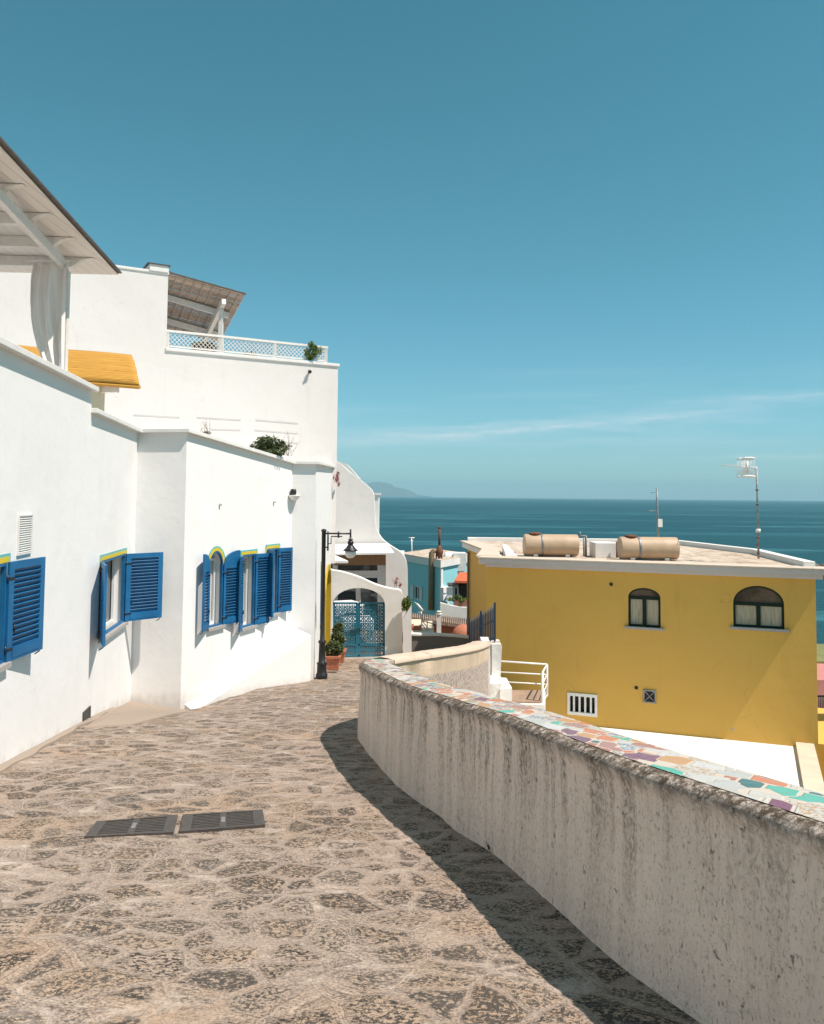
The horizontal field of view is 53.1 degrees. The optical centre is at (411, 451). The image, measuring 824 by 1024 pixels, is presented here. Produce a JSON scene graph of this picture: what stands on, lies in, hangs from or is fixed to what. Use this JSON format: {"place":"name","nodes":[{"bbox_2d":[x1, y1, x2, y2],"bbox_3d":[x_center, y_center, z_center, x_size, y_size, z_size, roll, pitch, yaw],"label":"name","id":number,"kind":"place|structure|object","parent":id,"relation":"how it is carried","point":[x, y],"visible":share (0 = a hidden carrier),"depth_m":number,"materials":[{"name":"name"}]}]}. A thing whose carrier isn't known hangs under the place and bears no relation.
{"place":"outdoors","nodes":[
{"label":"outdoors","id":0,"kind":"place"},
{"bbox_2d":[85,701,185,728],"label":"pavement","id":1,"kind":"structure","parent":0,"point":[130,713],"depth_m":11.53,"materials":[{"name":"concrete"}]},
{"bbox_2d":[334,600,362,615],"bbox_3d":[-2.256,5.343,27.150,1.027,0.757,1.031,2,-4,-29],"label":"table","id":2,"kind":"object","parent":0,"point":[345,605],"visible":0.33,"depth_m":26.90,"materials":[{"name":"white paint"}]},
{"bbox_2d":[0,659,700,1023],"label":"street","id":3,"kind":"structure","parent":0,"point":[350,883],"depth_m":4.50,"materials":[{"name":"stone"}]},
{"bbox_2d":[0,707,117,772],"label":"kerb strip","id":4,"kind":"object","parent":3,"relation":"on","point":[25,755],"visible":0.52,"depth_m":9.17,"materials":[{"name":"concrete"}]},
{"bbox_2d":[84,815,177,837],"bbox_3d":[-1.992,2.683,5.891,0.589,0.105,0.486,1,-3,-13],"label":"drain grate","id":5,"kind":"object","parent":3,"relation":"on","point":[157,825],"visible":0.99,"depth_m":5.84,"materials":[{"name":"metal"}]},
{"bbox_2d":[0,336,334,763],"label":"white house","id":6,"kind":"structure","parent":3,"relation":"on","point":[175,568],"depth_m":13.60,"materials":[{"name":"paint"}]},
{"bbox_2d":[0,553,11,672],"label":"window","id":7,"kind":"structure","parent":6,"relation":"in","point":[4,558],"depth_m":7.94,"materials":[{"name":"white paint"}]},
{"bbox_2d":[0,136,121,370],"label":"pergola","id":8,"kind":"object","parent":6,"relation":"on","point":[38,221],"visible":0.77,"depth_m":10.07,"materials":[{"name":"white paint"}]},
{"bbox_2d":[25,260,69,368],"bbox_3d":[-4.794,-1.402,10.784,0.580,2.234,0.185,1,-3,0],"label":"curtain","id":9,"kind":"object","parent":8,"relation":"hanging from","point":[48,296],"visible":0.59,"depth_m":10.79,"materials":[{"name":"grey fabric"}]},
{"bbox_2d":[18,345,140,410],"bbox_3d":[-7.547,-1.139,15.900,5.511,2.710,1.866,0,-3,17],"label":"cane awning","id":10,"kind":"object","parent":6,"relation":"on","point":[106,372],"visible":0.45,"depth_m":15.50,"materials":[{"name":"yellow wicker"}]},
{"bbox_2d":[98,548,127,642],"bbox_3d":[-4.574,2.118,12.426,0.463,1.229,1.740,1,-3,0],"label":"window","id":11,"kind":"structure","parent":6,"relation":"in","point":[112,627],"depth_m":13.05,"materials":[{"name":"blue paint"}]},
{"bbox_2d":[0,262,339,562],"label":"terraced house","id":12,"kind":"structure","parent":6,"relation":"on","point":[246,400],"depth_m":22.32,"materials":[{"name":"white paint"}]},
{"bbox_2d":[189,340,218,351],"bbox_3d":[-5.857,-2.948,23.219,0.825,0.483,0.625,2,-3,-20],"label":"spiky plant","id":13,"kind":"object","parent":12,"relation":"on","point":[206,346],"visible":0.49,"depth_m":23.15,"materials":[{"name":"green plant"}]},
{"bbox_2d":[167,271,245,350],"bbox_3d":[-6.667,-3.491,25.074,2.475,2.851,3.974,2,-3,-25],"label":"reed pergola","id":14,"kind":"object","parent":12,"relation":"on","point":[220,312],"visible":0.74,"depth_m":24.58,"materials":[{"name":"brown wicker"}]},
{"bbox_2d":[166,330,327,362],"bbox_3d":[-4.596,-2.977,23.472,4.758,0.490,0.109,2,-4,-29],"label":"lattice railing","id":15,"kind":"object","parent":12,"relation":"on","point":[274,348],"visible":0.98,"depth_m":23.32,"materials":[{"name":"white paint"}]},
{"bbox_2d":[303,341,321,360],"bbox_3d":[-2.931,-2.971,24.336,0.589,0.616,0.434,1,-3,0],"label":"terrace shrub","id":16,"kind":"object","parent":12,"relation":"on","point":[314,350],"visible":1,"depth_m":24.25,"materials":[{"name":"green plant"}]},
{"bbox_2d":[200,421,211,434],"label":"dry plant","id":17,"kind":"object","parent":6,"relation":"on","point":[207,432],"visible":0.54,"depth_m":14.89,"materials":[{"name":"white plant"}]},
{"bbox_2d":[206,546,225,631],"bbox_3d":[-3.585,2.334,14.817,0.414,1.698,0.587,1,-3,0],"label":"window","id":18,"kind":"structure","parent":6,"relation":"in","point":[212,626],"depth_m":15.01,"materials":[{"name":"white paint"}]},
{"bbox_2d":[240,549,257,630],"bbox_3d":[-3.208,2.650,15.863,0.415,1.516,0.590,1,-3,0],"label":"window","id":19,"kind":"structure","parent":6,"relation":"in","point":[252,552],"depth_m":16.06,"materials":[{"name":"white paint"}]},
{"bbox_2d":[250,435,288,456],"bbox_3d":[-2.945,-0.069,16.972,0.835,0.578,0.545,1,-3,0],"label":"parapet bush","id":20,"kind":"object","parent":6,"relation":"on","point":[272,446],"visible":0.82,"depth_m":16.89,"materials":[{"name":"green plant"}]},
{"bbox_2d":[265,543,280,617],"bbox_3d":[-2.899,2.610,16.761,0.250,1.458,0.607,-1,-3,20],"label":"window","id":21,"kind":"structure","parent":6,"relation":"in","point":[275,547],"depth_m":16.90,"materials":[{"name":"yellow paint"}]},
{"bbox_2d":[283,434,301,455],"bbox_3d":[-2.671,-0.166,17.651,0.661,0.570,0.832,1,-3,0],"label":"dry shrub","id":22,"kind":"object","parent":6,"relation":"on","point":[291,446],"visible":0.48,"depth_m":17.54,"materials":[{"name":"plant"}]},
{"bbox_2d":[288,489,300,500],"bbox_3d":[-2.496,0.916,17.465,0.270,0.250,0.270,1,-3,0],"label":"wall lamp","id":23,"kind":"object","parent":6,"relation":"attached to","point":[293,496],"visible":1,"depth_m":17.41,"materials":[{"name":"white paint"}]},
{"bbox_2d":[320,570,320,614],"bbox_3d":[-2.218,3.359,19.950,0.050,1.436,0.840,1,-3,-3],"label":"window","id":24,"kind":"structure","parent":6,"relation":"in","point":[320,570],"depth_m":19.63,"materials":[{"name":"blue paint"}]},
{"bbox_2d":[333,472,345,486],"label":"flower creeper","id":25,"kind":"object","parent":6,"relation":"attached to","point":[337,477],"visible":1,"depth_m":24.27,"materials":[{"name":"pink plant"}]},
{"bbox_2d":[179,809,264,833],"bbox_3d":[-1.389,2.719,6.055,0.635,0.110,0.477,1,-3,-17],"label":"drain grate","id":26,"kind":"object","parent":3,"relation":"on","point":[218,821],"visible":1,"depth_m":6.02,"materials":[{"name":"metal"}]},
{"bbox_2d":[325,638,343,670],"bbox_3d":[-1.850,4.761,19.369,0.512,0.710,0.439,1,-3,0],"label":"potted shrub","id":27,"kind":"object","parent":3,"relation":"on","point":[335,650],"visible":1,"depth_m":19.24,"materials":[{"name":"green plant"}]},
{"bbox_2d":[316,529,357,678],"bbox_3d":[-1.613,3.305,17.797,0.878,3.261,0.340,1,-3,0],"label":"street lamp","id":28,"kind":"object","parent":3,"relation":"on","point":[350,549],"visible":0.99,"depth_m":17.76,"materials":[{"name":"black metal"}]},
{"bbox_2d":[330,622,346,662],"bbox_3d":[-1.942,5.024,21.765,0.450,1.064,0.427,1,-3,0],"label":"potted shrub","id":29,"kind":"object","parent":3,"relation":"on","point":[337,634],"visible":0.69,"depth_m":21.70,"materials":[{"name":"green plant"}]},
{"bbox_2d":[331,569,401,658],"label":"gate wall","id":30,"kind":"structure","parent":3,"relation":"on","point":[341,581],"depth_m":24.60,"materials":[{"name":"white paint"}]},
{"bbox_2d":[333,602,384,656],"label":"garden gate","id":31,"kind":"structure","parent":30,"relation":"attached to","point":[357,635],"depth_m":24.66,"materials":[{"name":"teal metal"}]},
{"bbox_2d":[403,601,411,652],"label":"garden wall","id":32,"kind":"structure","parent":3,"relation":"on","point":[407,631],"depth_m":24.05,"materials":[{"name":"white paint"}]},
{"bbox_2d":[401,596,412,613],"bbox_3d":[-0.157,4.543,24.373,0.363,0.576,0.329,3,-4,-38],"label":"succulent plant","id":33,"kind":"object","parent":32,"relation":"on","point":[406,602],"visible":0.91,"depth_m":24.33,"materials":[{"name":"green plant"}]},
{"bbox_2d":[412,632,467,651],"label":"cement wall","id":34,"kind":"structure","parent":3,"relation":"on","point":[424,641],"depth_m":25.72,"materials":[{"name":"white paint"}]},
{"bbox_2d":[479,636,544,709],"bbox_3d":[1.870,5.272,16.606,1.664,3.303,3.146,1,-3,0],"label":"stairway","id":35,"kind":"object","parent":3,"relation":"on","point":[500,687],"visible":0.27,"depth_m":15.97,"materials":[{"name":"white paint"}]},
{"bbox_2d":[468,602,495,642],"bbox_3d":[1.472,3.671,17.428,0.052,1.136,1.510,1,-3,-16],"label":"iron fence","id":36,"kind":"object","parent":35,"relation":"on","point":[473,627],"visible":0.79,"depth_m":17.30,"materials":[{"name":"blue metal"}]},
{"bbox_2d":[501,660,547,702],"bbox_3d":[2.256,4.681,16.245,1.022,0.932,0.994,1,-3,0],"label":"handrail","id":37,"kind":"object","parent":35,"relation":"on","point":[542,684],"visible":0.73,"depth_m":16.71,"materials":[{"name":"white metal"}]},
{"bbox_2d":[357,641,823,1023],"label":"parapet wall","id":38,"kind":"structure","parent":3,"relation":"on","point":[692,886],"depth_m":3.68,"materials":[{"name":"concrete"}]},
{"bbox_2d":[340,615,374,642],"bbox_3d":[-1.736,5.603,25.934,0.975,0.757,0.980,1,-3,-11],"label":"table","id":39,"kind":"object","parent":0,"point":[360,622],"visible":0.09,"depth_m":25.54,"materials":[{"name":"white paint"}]},
{"bbox_2d":[367,482,430,496],"bbox_3d":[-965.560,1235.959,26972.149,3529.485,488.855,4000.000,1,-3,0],"label":"hills","id":40,"kind":"structure","parent":0,"point":[386,489],"depth_m":26009.27,"materials":[{"name":"blue"}]},
{"bbox_2d":[0,0,823,500],"label":"sky","id":41,"kind":"structure","parent":0,"point":[572,249],"materials":[{"name":"blue"}]},
{"bbox_2d":[412,624,420,629],"bbox_3d":[0.146,5.950,28.066,0.411,0.188,0.306,1,-3,0],"label":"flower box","id":42,"kind":"object","parent":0,"point":[416,627],"visible":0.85,"depth_m":27.92,"materials":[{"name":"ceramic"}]},
{"bbox_2d":[440,602,466,618],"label":"boundary wall","id":43,"kind":"structure","parent":0,"point":[449,610],"depth_m":35.68,"materials":[{"name":"white paint"}]},
{"bbox_2d":[447,595,466,606],"bbox_3d":[2.170,6.504,36.110,1.301,0.516,0.785,1,-3,0],"label":"planter hedge","id":44,"kind":"object","parent":43,"relation":"on","point":[460,600],"visible":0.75,"depth_m":35.90,"materials":[{"name":"green plant"}]},
{"bbox_2d":[379,497,823,643],"bbox_3d":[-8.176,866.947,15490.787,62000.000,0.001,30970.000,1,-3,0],"label":"sea","id":45,"kind":"structure","parent":0,"point":[793,528],"depth_m":988.94,"materials":[{"name":"liquid"}]},
{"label":"courtyard floor","id":46,"kind":"structure","parent":0,"visible":0},
{"bbox_2d":[335,622,381,653],"bbox_3d":[-2.307,6.067,26.860,2.700,0.720,2.900,1,-3,0],"label":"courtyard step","id":47,"kind":"object","parent":46,"relation":"on","point":[364,642],"depth_m":25.79,"materials":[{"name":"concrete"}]},
{"bbox_2d":[331,461,407,636],"bbox_3d":[-1.832,4.470,30.502,3.433,8.358,8.600,1,-3,0],"label":"villa","id":48,"kind":"object","parent":46,"relation":"on","point":[378,559],"visible":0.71,"depth_m":28.92,"materials":[{"name":"white paint"}]},
{"bbox_2d":[392,576,401,587],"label":"flower shrub","id":49,"kind":"object","parent":46,"relation":"on","point":[396,582],"visible":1,"depth_m":26.00,"materials":[{"name":"pink plant"}]},
{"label":"hillside","id":50,"kind":"structure","parent":0,"visible":0},
{"bbox_2d":[412,619,433,632],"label":"white terrace","id":51,"kind":"structure","parent":50,"relation":"on","point":[427,626],"depth_m":28.02,"materials":[{"name":"beige paint"}]},
{"bbox_2d":[414,602,426,630],"bbox_3d":[0.303,5.592,27.738,0.456,1.054,0.060,1,-3,0],"label":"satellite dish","id":52,"kind":"object","parent":51,"relation":"on","point":[420,608],"visible":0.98,"depth_m":27.73,"materials":[{"name":"white paint"}]},
{"bbox_2d":[436,611,441,632],"bbox_3d":[0.933,6.245,28.705,0.535,1.384,0.535,1,-3,0],"label":"white chimney","id":53,"kind":"object","parent":51,"relation":"on","point":[438,613],"visible":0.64,"depth_m":28.64,"materials":[{"name":"paint"}]},
{"bbox_2d":[404,548,466,615],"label":"turquoise house","id":54,"kind":"structure","parent":50,"relation":"on","point":[445,571],"depth_m":41.36,"materials":[{"name":"teal paint"}]},
{"bbox_2d":[415,586,418,599],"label":"window","id":55,"kind":"structure","parent":54,"relation":"in","point":[416,587],"depth_m":42.19,"materials":[{"name":"teal glass"}]},
{"bbox_2d":[428,526,442,609],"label":"chimney flue","id":56,"kind":"object","parent":54,"relation":"on","point":[438,551],"visible":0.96,"depth_m":40.24,"materials":[{"name":"metal"}]},
{"bbox_2d":[444,552,465,570],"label":"roof tank","id":57,"kind":"object","parent":54,"relation":"on","point":[461,566],"visible":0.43,"depth_m":41.77,"materials":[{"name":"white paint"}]},
{"bbox_2d":[412,613,466,634],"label":"terracotta house","id":58,"kind":"structure","parent":50,"relation":"on","point":[454,625],"depth_m":30.84,"materials":[{"name":"paint"}]},
{"bbox_2d":[447,572,466,600],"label":"red roof house","id":59,"kind":"structure","parent":50,"relation":"on","point":[458,586],"depth_m":37.11,"materials":[{"name":"paint"}]},
{"bbox_2d":[460,537,823,780],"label":"yellow house","id":60,"kind":"structure","parent":50,"relation":"on","point":[706,640],"depth_m":19.05,"materials":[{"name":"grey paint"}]},
{"bbox_2d":[522,532,579,556],"bbox_3d":[3.535,2.364,21.005,1.369,0.614,0.562,1,-3,0],"label":"water tank","id":61,"kind":"object","parent":60,"relation":"on","point":[535,544],"visible":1,"depth_m":20.77,"materials":[{"name":"metal"}]},
{"bbox_2d":[567,692,596,716],"bbox_3d":[4.056,5.994,19.579,0.701,0.513,0.170,-1,-3,19],"label":"grille window","id":62,"kind":"structure","parent":60,"relation":"in","point":[581,704],"depth_m":19.57,"materials":[{"name":"white paint"}]},
{"bbox_2d":[578,532,586,555],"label":"roof pipes","id":63,"kind":"object","parent":60,"relation":"on","point":[584,544],"visible":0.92,"depth_m":21.19,"materials":[{"name":"grey metal"}]},
{"bbox_2d":[589,541,617,557],"bbox_3d":[4.882,2.476,20.984,0.556,0.418,0.830,1,-3,0],"label":"roof box","id":64,"kind":"object","parent":60,"relation":"on","point":[601,549],"visible":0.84,"depth_m":20.70,"materials":[{"name":"white paint"}]},
{"bbox_2d":[625,588,663,630],"bbox_3d":[5.425,3.659,19.230,0.886,0.956,0.244,-1,-3,19],"label":"window","id":65,"kind":"structure","parent":60,"relation":"in","point":[644,604],"depth_m":19.24,"materials":[{"name":"green paint"}]},
{"bbox_2d":[617,535,679,560],"bbox_3d":[5.758,2.338,20.106,1.404,0.611,0.559,1,-3,0],"label":"water tank","id":66,"kind":"object","parent":60,"relation":"on","point":[631,547],"visible":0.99,"depth_m":19.88,"materials":[{"name":"metal"}]},
{"bbox_2d":[645,488,662,536],"bbox_3d":[7.308,1.952,24.935,0.512,1.734,0.100,1,-3,0],"label":"aerial mast","id":67,"kind":"object","parent":60,"relation":"on","point":[659,522],"visible":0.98,"depth_m":24.90,"materials":[{"name":"grey metal"}]},
{"bbox_2d":[721,457,760,558],"bbox_3d":[7.826,1.329,19.612,0.880,2.397,0.382,1,-3,0],"label":"television antenna","id":68,"kind":"object","parent":60,"relation":"on","point":[746,466],"visible":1,"depth_m":19.52,"materials":[{"name":"metal"}]},
{"bbox_2d":[730,586,788,632],"bbox_3d":[7.753,3.493,18.449,1.212,0.983,0.295,-1,-3,19],"label":"window","id":69,"kind":"structure","parent":60,"relation":"in","point":[755,608],"depth_m":18.43,"materials":[{"name":"green paint"}]},
{"bbox_2d":[600,727,823,792],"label":"roof terrace","id":70,"kind":"structure","parent":50,"relation":"on","point":[798,765],"depth_m":17.34,"materials":[{"name":"white paint"}]},
{"bbox_2d":[817,644,823,707],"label":"pink house","id":71,"kind":"structure","parent":50,"relation":"on","point":[820,672],"depth_m":30.38,"materials":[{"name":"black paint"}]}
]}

